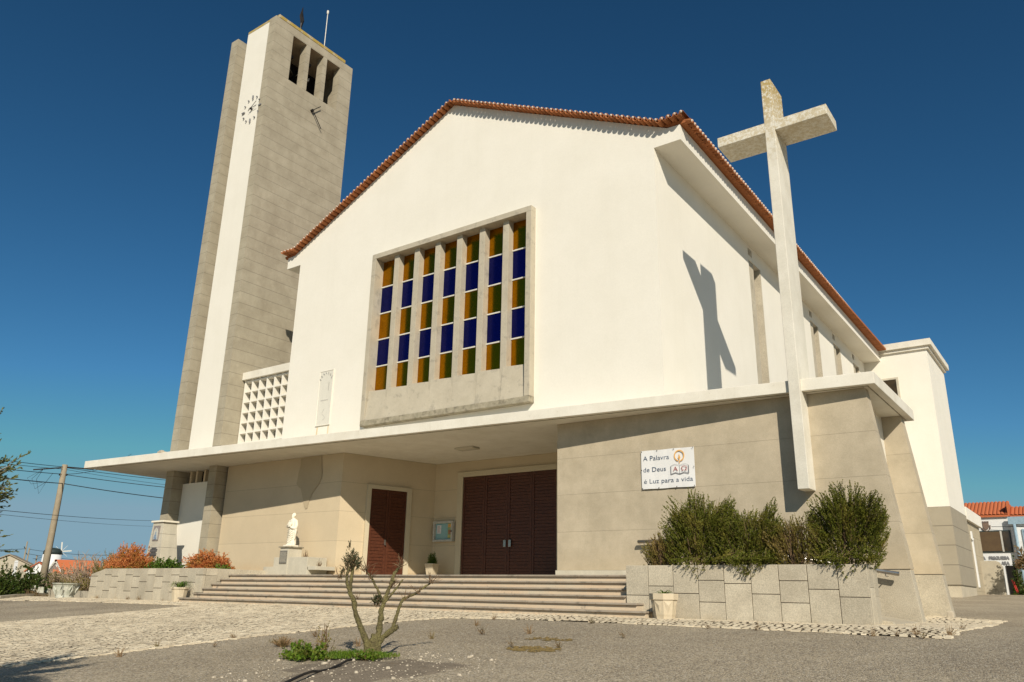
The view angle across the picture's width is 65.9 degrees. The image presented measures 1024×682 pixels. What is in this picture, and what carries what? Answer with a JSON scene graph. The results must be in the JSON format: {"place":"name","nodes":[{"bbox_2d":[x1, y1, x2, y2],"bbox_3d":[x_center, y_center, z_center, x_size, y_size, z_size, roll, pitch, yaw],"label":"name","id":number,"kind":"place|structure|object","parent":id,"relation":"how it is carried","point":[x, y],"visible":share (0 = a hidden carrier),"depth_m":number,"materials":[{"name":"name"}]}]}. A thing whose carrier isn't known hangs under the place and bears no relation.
{"place":"outdoors","nodes":[
{"label":"outdoors","id":0,"kind":"place"},
{"bbox_2d":[0,596,1007,666],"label":"cobbled path","id":1,"kind":"structure","parent":0,"point":[27,642],"depth_m":15.99,"materials":[{"name":"stone"}]},
{"bbox_2d":[52,583,81,597],"bbox_3d":[-16.718,9.344,29.565,1.000,0.540,1.000,-11,-22,34],"label":"stone pot","id":2,"kind":"object","parent":1,"relation":"on","point":[65,590],"visible":0.92,"depth_m":29.27,"materials":[{"name":"stone"}]},
{"bbox_2d":[171,587,188,601],"bbox_3d":[-10.755,8.196,25.512,0.569,0.460,0.542,-11,-22,34],"label":"stone pot","id":3,"kind":"object","parent":1,"relation":"on","point":[177,592],"visible":0.85,"depth_m":25.33,"materials":[{"name":"stone"}]},
{"bbox_2d":[165,581,193,587],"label":"spider plant","id":4,"kind":"object","parent":3,"relation":"on","point":[182,584],"visible":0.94,"depth_m":25.51,"materials":[{"name":"green plant"}]},
{"bbox_2d":[649,593,677,618],"bbox_3d":[3.065,5.349,15.906,0.536,0.500,0.536,-11,-22,34],"label":"stone pot","id":5,"kind":"object","parent":1,"relation":"on","point":[664,605],"visible":0.94,"depth_m":15.72,"materials":[{"name":"stone"}]},
{"bbox_2d":[651,590,672,593],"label":"succulent","id":6,"kind":"object","parent":5,"relation":"on","point":[666,592],"visible":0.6,"depth_m":15.94,"materials":[{"name":"green plant"}]},
{"bbox_2d":[910,624,920,634],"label":"dry weed","id":7,"kind":"object","parent":1,"relation":"on","point":[915,632],"visible":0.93,"depth_m":12.20,"materials":[{"name":"beige plant"}]},
{"bbox_2d":[943,625,957,634],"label":"dry weed","id":8,"kind":"object","parent":1,"relation":"on","point":[949,633],"visible":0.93,"depth_m":12.03,"materials":[{"name":"beige plant"}]},
{"bbox_2d":[0,588,1023,681],"bbox_3d":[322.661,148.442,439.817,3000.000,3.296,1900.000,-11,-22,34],"label":"ground","id":9,"kind":"structure","parent":0,"point":[598,652],"depth_m":11.06,"materials":[{"name":"grey asphalt"}]},
{"bbox_2d":[0,556,24,594],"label":"hedge bush","id":10,"kind":"object","parent":9,"relation":"on","point":[6,587],"visible":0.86,"depth_m":31.55,"materials":[{"name":"green plant"}]},
{"bbox_2d":[12,560,17,574],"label":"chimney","id":11,"kind":"object","parent":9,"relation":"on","point":[15,564],"visible":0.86,"depth_m":164.45,"materials":[{"name":"white paint"}]},
{"bbox_2d":[0,407,31,552],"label":"olive tree","id":12,"kind":"object","parent":9,"relation":"on","point":[5,496],"visible":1,"depth_m":8.64,"materials":[{"name":"green plant"}]},
{"bbox_2d":[0,554,33,579],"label":"grey house","id":13,"kind":"structure","parent":9,"relation":"on","point":[11,559],"depth_m":180.58,"materials":[{"name":"beige paint"}]},
{"bbox_2d":[0,593,48,598],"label":"kerb","id":14,"kind":"structure","parent":9,"relation":"on","point":[12,596],"depth_m":30.45,"materials":[{"name":"grey concrete"}]},
{"bbox_2d":[12,564,48,593],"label":"hedge bush","id":15,"kind":"object","parent":9,"relation":"on","point":[28,585],"visible":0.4,"depth_m":32.82,"materials":[{"name":"green plant"}]},
{"bbox_2d":[24,561,41,578],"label":"house","id":16,"kind":"structure","parent":9,"relation":"on","point":[39,563],"depth_m":166.61,"materials":[{"name":"white paint"}]},
{"bbox_2d":[2,564,68,588],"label":"bush","id":17,"kind":"object","parent":9,"relation":"on","point":[26,567],"visible":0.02,"depth_m":143.88,"materials":[{"name":"green plant"}]},
{"bbox_2d":[24,586,48,596],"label":"bush","id":18,"kind":"object","parent":9,"relation":"on","point":[32,591],"visible":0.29,"depth_m":31.61,"materials":[{"name":"green plant"}]},
{"bbox_2d":[31,585,49,592],"bbox_3d":[-20.201,10.723,33.819,3.259,0.544,1.994,-11,-22,34],"label":"rockery","id":19,"kind":"object","parent":9,"relation":"on","point":[41,590],"visible":0.14,"depth_m":32.56,"materials":[{"name":"white stone"}]},
{"bbox_2d":[48,559,60,573],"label":"gabled house","id":20,"kind":"structure","parent":9,"relation":"on","point":[55,564],"depth_m":166.99,"materials":[{"name":"white paint"}]},
{"bbox_2d":[41,542,71,566],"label":"windmill","id":21,"kind":"object","parent":9,"relation":"on","point":[57,553],"visible":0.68,"depth_m":201.03},
{"bbox_2d":[27,464,93,589],"bbox_3d":[-20.506,8.396,35.108,2.642,5.801,0.330,6,-18,-14],"label":"utility pole","id":22,"kind":"object","parent":9,"relation":"on","point":[50,539],"visible":0.87,"depth_m":35.21,"materials":[{"name":"wood"}]},
{"bbox_2d":[0,468,57,473],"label":"overhead wire","id":23,"kind":"object","parent":22,"relation":"attached to","point":[33,471],"visible":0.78,"depth_m":34.39,"materials":[{"name":"black rubber"}]},
{"bbox_2d":[0,459,62,466],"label":"overhead wire","id":24,"kind":"object","parent":22,"relation":"attached to","point":[37,464],"visible":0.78,"depth_m":34.37,"materials":[{"name":"black rubber"}]},
{"bbox_2d":[1,477,62,483],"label":"overhead wire","id":25,"kind":"object","parent":22,"relation":"attached to","point":[33,481],"visible":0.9,"depth_m":31.64,"materials":[{"name":"black rubber"}]},
{"bbox_2d":[0,514,132,525],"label":"overhead wire","id":26,"kind":"object","parent":22,"relation":"attached to","point":[62,520],"visible":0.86,"depth_m":29.33,"materials":[{"name":"black rubber"}]},
{"bbox_2d":[1,510,151,520],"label":"overhead wire","id":27,"kind":"object","parent":22,"relation":"attached to","point":[74,516],"visible":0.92,"depth_m":30.67,"materials":[{"name":"black rubber"}]},
{"bbox_2d":[67,484,161,497],"bbox_3d":[-14.561,8.049,39.932,14.553,0.406,0.036,14,-22,-35],"label":"overhead wire","id":28,"kind":"object","parent":22,"relation":"attached to","point":[114,491],"visible":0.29,"depth_m":37.01,"materials":[{"name":"black rubber"}]},
{"bbox_2d":[70,475,160,486],"bbox_3d":[-12.184,7.549,40.843,19.409,1.004,0.028,12,-21,-30],"label":"overhead wire","id":29,"kind":"object","parent":22,"relation":"attached to","point":[115,481],"visible":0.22,"depth_m":36.94,"materials":[{"name":"black rubber"}]},
{"bbox_2d":[70,468,162,479],"bbox_3d":[-12.175,7.093,40.989,19.408,1.243,0.024,12,-21,-30],"label":"overhead wire","id":30,"kind":"object","parent":22,"relation":"attached to","point":[117,474],"visible":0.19,"depth_m":37.05,"materials":[{"name":"black rubber"}]},
{"bbox_2d":[71,470,164,484],"bbox_3d":[-12.181,7.414,40.885,19.408,1.109,0.015,12,-21,-30],"label":"overhead wire","id":31,"kind":"object","parent":22,"relation":"attached to","point":[119,478],"visible":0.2,"depth_m":37.07,"materials":[{"name":"black rubber"}]},
{"bbox_2d":[40,563,90,589],"bbox_3d":[-19.404,10.397,34.431,2.117,1.464,2.114,2,-18,-2],"label":"bare shrub","id":32,"kind":"object","parent":9,"relation":"on","point":[54,579],"visible":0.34,"depth_m":34.03,"materials":[{"name":"brown plant"}]},
{"bbox_2d":[48,590,88,597],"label":"wall","id":33,"kind":"structure","parent":9,"relation":"on","point":[81,594],"depth_m":31.48,"materials":[{"name":"beige concrete"}]},
{"bbox_2d":[60,571,90,590],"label":"bare shrub","id":34,"kind":"object","parent":9,"relation":"on","point":[84,586],"visible":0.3,"depth_m":32.70,"materials":[{"name":"brown plant"}]},
{"bbox_2d":[53,559,100,575],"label":"house","id":35,"kind":"structure","parent":9,"relation":"on","point":[66,563],"depth_m":169.05,"materials":[{"name":"orange tile"}]},
{"bbox_2d":[57,551,105,583],"bbox_3d":[-18.287,9.937,33.794,2.203,1.984,2.299,4,-18,-9],"label":"bare shrub","id":36,"kind":"object","parent":9,"relation":"on","point":[83,572],"visible":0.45,"depth_m":33.59,"materials":[{"name":"brown plant"}]},
{"bbox_2d":[88,551,113,574],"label":"bare shrub","id":37,"kind":"object","parent":9,"relation":"on","point":[96,564],"visible":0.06,"depth_m":33.07,"materials":[{"name":"brown plant"}]},
{"bbox_2d":[114,646,125,656],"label":"dry weed","id":38,"kind":"object","parent":9,"relation":"on","point":[120,654],"visible":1,"depth_m":11.96,"materials":[{"name":"beige plant"}]},
{"bbox_2d":[88,568,264,600],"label":"long planter wall","id":39,"kind":"structure","parent":9,"relation":"on","point":[144,583],"depth_m":27.26,"materials":[{"name":"stone"}]},
{"bbox_2d":[89,550,114,575],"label":"olive green bush","id":40,"kind":"object","parent":39,"relation":"on","point":[98,569],"visible":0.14,"depth_m":30.57,"materials":[{"name":"green plant"}]},
{"bbox_2d":[100,541,155,570],"bbox_3d":[-14.538,8.297,30.042,3.308,1.352,1.578,-11,-22,34],"label":"heather bush","id":41,"kind":"object","parent":39,"relation":"on","point":[132,557],"visible":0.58,"depth_m":29.65,"materials":[{"name":"orange plant"}]},
{"bbox_2d":[146,520,178,563],"bbox_3d":[-13.981,8.102,30.958,1.589,2.055,1.200,-11,-22,34],"label":"stone memorial","id":42,"kind":"object","parent":39,"relation":"on","point":[163,541],"visible":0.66,"depth_m":30.85,"materials":[{"name":"stone"}]},
{"bbox_2d":[144,556,186,567],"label":"ivy plant","id":43,"kind":"object","parent":39,"relation":"on","point":[170,563],"visible":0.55,"depth_m":28.51,"materials":[{"name":"green plant"}]},
{"bbox_2d":[182,548,235,568],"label":"heather bush","id":44,"kind":"object","parent":39,"relation":"on","point":[202,559],"visible":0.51,"depth_m":27.47,"materials":[{"name":"orange plant"}]},
{"bbox_2d":[213,563,230,568],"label":"ground cover","id":45,"kind":"object","parent":39,"relation":"on","point":[219,567],"visible":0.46,"depth_m":26.78,"materials":[{"name":"green plant"}]},
{"bbox_2d":[160,8,352,567],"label":"bell tower","id":46,"kind":"structure","parent":9,"relation":"on","point":[276,181],"depth_m":36.06,"materials":[{"name":"white paint"}]},
{"bbox_2d":[269,636,294,646],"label":"weed clump","id":47,"kind":"object","parent":9,"relation":"on","point":[281,642],"visible":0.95,"depth_m":12.70,"materials":[{"name":"brown plant"}]},
{"bbox_2d":[279,639,329,661],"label":"leafy weed","id":48,"kind":"object","parent":9,"relation":"on","point":[298,651],"visible":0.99,"depth_m":11.06,"materials":[{"name":"green plant"}]},
{"bbox_2d":[312,621,335,651],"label":"tall weed","id":49,"kind":"object","parent":9,"relation":"on","point":[326,640],"visible":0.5,"depth_m":11.37,"materials":[{"name":"brown plant"}]},
{"bbox_2d":[212,651,495,681],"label":"pebbles","id":50,"kind":"object","parent":9,"relation":"on","point":[387,667],"visible":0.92,"depth_m":9.98,"materials":[{"name":"stone"}]},
{"bbox_2d":[352,637,362,645],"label":"dry weed","id":51,"kind":"object","parent":9,"relation":"on","point":[358,643],"visible":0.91,"depth_m":12.53,"materials":[{"name":"brown plant"}]},
{"bbox_2d":[280,659,470,681],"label":"soil patch","id":52,"kind":"object","parent":9,"relation":"on","point":[426,668],"visible":0.93,"depth_m":9.90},
{"bbox_2d":[285,658,352,681],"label":"irrigation hose","id":53,"kind":"object","parent":52,"relation":"on","point":[315,671],"visible":0.99,"depth_m":9.69,"materials":[{"name":"black rubber"}]},
{"bbox_2d":[324,648,399,658],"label":"grass","id":54,"kind":"structure","parent":52,"relation":"on","point":[340,654],"depth_m":11.03,"materials":[{"name":"green plant"}]},
{"bbox_2d":[352,648,380,661],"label":"clover clump","id":55,"kind":"object","parent":52,"relation":"on","point":[362,655],"visible":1,"depth_m":10.81,"materials":[{"name":"green plant"}]},
{"bbox_2d":[333,539,440,651],"bbox_3d":[-1.849,3.807,11.530,1.654,1.739,0.357,4,-18,-9],"label":"pruned olive tree","id":56,"kind":"object","parent":9,"relation":"on","point":[375,641],"visible":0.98,"depth_m":11.50,"materials":[{"name":"brown plant"}]},
{"bbox_2d":[177,574,652,617],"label":"entrance steps","id":57,"kind":"structure","parent":9,"relation":"on","point":[594,595],"depth_m":19.89,"materials":[{"name":"stone"}]},
{"bbox_2d":[263,546,334,574],"bbox_3d":[-7.390,7.618,27.297,2.750,0.975,0.920,-11,-22,34],"label":"pedestal","id":58,"kind":"object","parent":57,"relation":"on","point":[290,560],"visible":0.88,"depth_m":26.93,"materials":[{"name":"stone"}]},
{"bbox_2d":[283,513,297,546],"bbox_3d":[-7.714,6.620,27.708,0.537,1.164,0.382,-11,-22,34],"label":"statue","id":59,"kind":"object","parent":58,"relation":"on","point":[292,525],"visible":1,"depth_m":27.55,"materials":[{"name":"stone"}]},
{"bbox_2d":[425,563,438,574],"bbox_3d":[-2.886,8.281,28.384,0.380,0.540,0.380,-11,-22,34],"label":"square pot","id":60,"kind":"object","parent":57,"relation":"on","point":[431,568],"visible":0.72,"depth_m":28.29,"materials":[{"name":"stone"}]},
{"bbox_2d":[427,552,437,563],"bbox_3d":[-2.865,7.892,28.511,0.407,0.595,0.418,-11,-22,34],"label":"dwarf conifer","id":61,"kind":"object","parent":60,"relation":"in","point":[431,559],"visible":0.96,"depth_m":28.45,"materials":[{"name":"green plant"}]},
{"bbox_2d":[524,624,534,633],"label":"dry weed","id":62,"kind":"object","parent":9,"relation":"on","point":[529,631],"visible":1,"depth_m":13.75,"materials":[{"name":"brown plant"}]},
{"bbox_2d":[84,98,984,621],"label":"church","id":63,"kind":"structure","parent":9,"relation":"on","point":[522,338],"depth_m":26.38,"materials":[{"name":"white paint"}]},
{"bbox_2d":[361,484,411,574],"bbox_3d":[-4.480,6.857,28.428,1.830,3.220,0.160,14,-22,-35],"label":"side door","id":64,"kind":"structure","parent":63,"relation":"in","point":[387,522],"depth_m":28.45,"materials":[{"name":"brown wood"}]},
{"bbox_2d":[432,521,454,541],"bbox_3d":[-2.534,7.044,29.203,0.940,0.730,0.190,-11,-22,34],"label":"notice board","id":65,"kind":"object","parent":63,"relation":"attached to","point":[443,531],"visible":1,"depth_m":29.21,"materials":[{"name":"paper"}]},
{"bbox_2d":[360,205,535,427],"bbox_3d":[-2.140,-0.611,26.676,7.160,6.490,0.693,-11,-22,34],"label":"great window","id":66,"kind":"structure","parent":63,"relation":"in","point":[451,324],"depth_m":26.46,"materials":[{"name":"concrete"}]},
{"bbox_2d":[454,464,556,574],"bbox_3d":[-0.149,6.381,27.704,4.650,3.840,0.130,-11,-22,34],"label":"main door","id":67,"kind":"structure","parent":63,"relation":"in","point":[506,518],"depth_m":27.74,"materials":[{"name":"brown wood"}]},
{"bbox_2d":[641,447,695,489],"bbox_3d":[4.043,3.310,20.533,1.492,1.018,0.047,-11,-22,34],"label":"banner","id":68,"kind":"object","parent":63,"relation":"attached to","point":[668,468],"visible":1,"depth_m":20.52,"materials":[{"name":"fabric"}]},
{"bbox_2d":[748,260,769,383],"bbox_3d":[8.936,0.195,29.101,0.487,7.400,1.320,-11,-22,34],"label":"slot window","id":69,"kind":"structure","parent":63,"relation":"in","point":[755,276],"depth_m":29.46,"materials":[{"name":"stone"}]},
{"bbox_2d":[637,539,899,576],"bbox_3d":[5.747,5.064,18.572,6.098,0.916,0.252,-11,-22,34],"label":"handrail","id":70,"kind":"object","parent":63,"relation":"attached to","point":[889,572],"visible":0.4,"depth_m":16.91,"materials":[{"name":"metal"}]},
{"bbox_2d":[717,79,836,491],"bbox_3d":[7.035,-1.718,20.042,2.893,10.950,0.965,-11,-22,34],"label":"cross","id":71,"kind":"object","parent":63,"relation":"attached to","point":[775,134],"visible":0.91,"depth_m":20.21,"materials":[{"name":"concrete"}]},
{"bbox_2d":[810,321,822,376],"bbox_3d":[13.565,2.280,35.311,0.487,7.400,1.320,-11,-22,34],"label":"slot window","id":72,"kind":"structure","parent":63,"relation":"in","point":[814,331],"depth_m":36.07,"materials":[{"name":"stone"}]},
{"bbox_2d":[833,344,842,374],"bbox_3d":[15.879,3.322,38.416,0.487,7.400,1.320,-11,-22,34],"label":"slot window","id":73,"kind":"structure","parent":63,"relation":"in","point":[837,354],"depth_m":39.41,"materials":[{"name":"stone"}]},
{"bbox_2d":[853,363,858,372],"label":"slot window","id":74,"kind":"structure","parent":63,"relation":"in","point":[856,370],"depth_m":42.74,"materials":[{"name":"stone"}]},
{"bbox_2d":[881,377,900,397],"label":"apse window","id":75,"kind":"structure","parent":63,"relation":"in","point":[893,383],"depth_m":43.00,"materials":[{"name":"stone"}]},
{"bbox_2d":[505,637,572,651],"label":"moss","id":76,"kind":"object","parent":9,"relation":"on","point":[531,648],"visible":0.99,"depth_m":11.74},
{"bbox_2d":[626,564,882,625],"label":"planter wall","id":77,"kind":"structure","parent":9,"relation":"on","point":[814,593],"depth_m":15.26,"materials":[{"name":"stone"}]},
{"bbox_2d":[639,530,677,564],"bbox_3d":[3.268,4.668,17.194,0.919,1.060,0.675,-11,-22,34],"label":"rosemary bush","id":78,"kind":"object","parent":77,"relation":"in","point":[654,554],"visible":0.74,"depth_m":17.12,"materials":[{"name":"green plant"}]},
{"bbox_2d":[658,487,736,578],"bbox_3d":[3.915,4.033,16.760,1.641,1.975,1.046,-11,-22,34],"label":"rosemary bush","id":79,"kind":"object","parent":77,"relation":"on","point":[694,528],"visible":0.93,"depth_m":16.74,"materials":[{"name":"green plant"}]},
{"bbox_2d":[707,496,785,576],"bbox_3d":[4.769,4.001,16.125,1.535,1.607,1.068,-11,-22,34],"label":"rosemary bush","id":80,"kind":"object","parent":77,"relation":"on","point":[753,548],"visible":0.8,"depth_m":16.00,"materials":[{"name":"green plant"}]},
{"bbox_2d":[762,513,824,564],"bbox_3d":[5.622,4.011,15.625,1.190,1.256,0.698,-11,-22,34],"label":"rosemary bush","id":81,"kind":"object","parent":77,"relation":"in","point":[791,550],"visible":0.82,"depth_m":15.57,"materials":[{"name":"green plant"}]},
{"bbox_2d":[803,479,890,578],"bbox_3d":[6.376,3.572,15.049,1.570,1.881,1.058,-11,-22,34],"label":"rosemary bush","id":82,"kind":"object","parent":77,"relation":"in","point":[859,526],"visible":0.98,"depth_m":15.01,"materials":[{"name":"green plant"}]},
{"bbox_2d":[882,615,917,624],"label":"ramp","id":83,"kind":"structure","parent":9,"relation":"on","point":[892,620],"depth_m":15.72,"materials":[{"name":"beige concrete"}]},
{"bbox_2d":[947,611,954,617],"bbox_3d":[10.288,6.427,18.513,0.140,0.170,0.150,-11,-22,34],"label":"loose block","id":84,"kind":"object","parent":9,"relation":"on","point":[950,614],"depth_m":18.46,"materials":[{"name":"stone"}]},
{"bbox_2d":[980,561,1006,594],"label":"concrete wall","id":85,"kind":"structure","parent":9,"relation":"on","point":[993,577],"depth_m":46.65,"materials":[{"name":"beige concrete"}]},
{"bbox_2d":[964,501,1023,594],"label":"parish building","id":86,"kind":"structure","parent":9,"relation":"on","point":[998,543],"depth_m":49.99,"materials":[{"name":"white paint"}]},
{"bbox_2d":[979,530,1013,552],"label":"window","id":87,"kind":"structure","parent":86,"relation":"in","point":[991,541],"depth_m":49.99,"materials":[{"name":"brown glass"}]},
{"bbox_2d":[991,526,1023,526],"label":"overhead wire","id":88,"kind":"object","parent":86,"relation":"attached to","point":[1006,526],"visible":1,"depth_m":49.76,"materials":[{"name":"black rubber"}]},
{"bbox_2d":[1006,566,1018,594],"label":"doorway","id":89,"kind":"structure","parent":86,"relation":"in","point":[1009,569],"depth_m":49.11,"materials":[{"name":"black"}]},
{"bbox_2d":[1010,555,1023,593],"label":"bush","id":90,"kind":"object","parent":9,"relation":"on","point":[1018,582],"visible":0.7,"depth_m":46.40,"materials":[{"name":"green plant"}]},
{"bbox_2d":[1011,585,1023,594],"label":"flower bush","id":91,"kind":"object","parent":9,"relation":"on","point":[1021,592],"visible":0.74,"depth_m":44.99,"materials":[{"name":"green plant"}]},
{"bbox_2d":[1014,541,1023,569],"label":"autumn tree","id":92,"kind":"object","parent":9,"relation":"on","point":[1020,563],"visible":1,"depth_m":44.85,"materials":[{"name":"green plant"}]},
{"bbox_2d":[0,0,1023,563],"label":"sky","id":93,"kind":"structure","parent":0,"point":[912,210],"materials":[{"name":"blue"}]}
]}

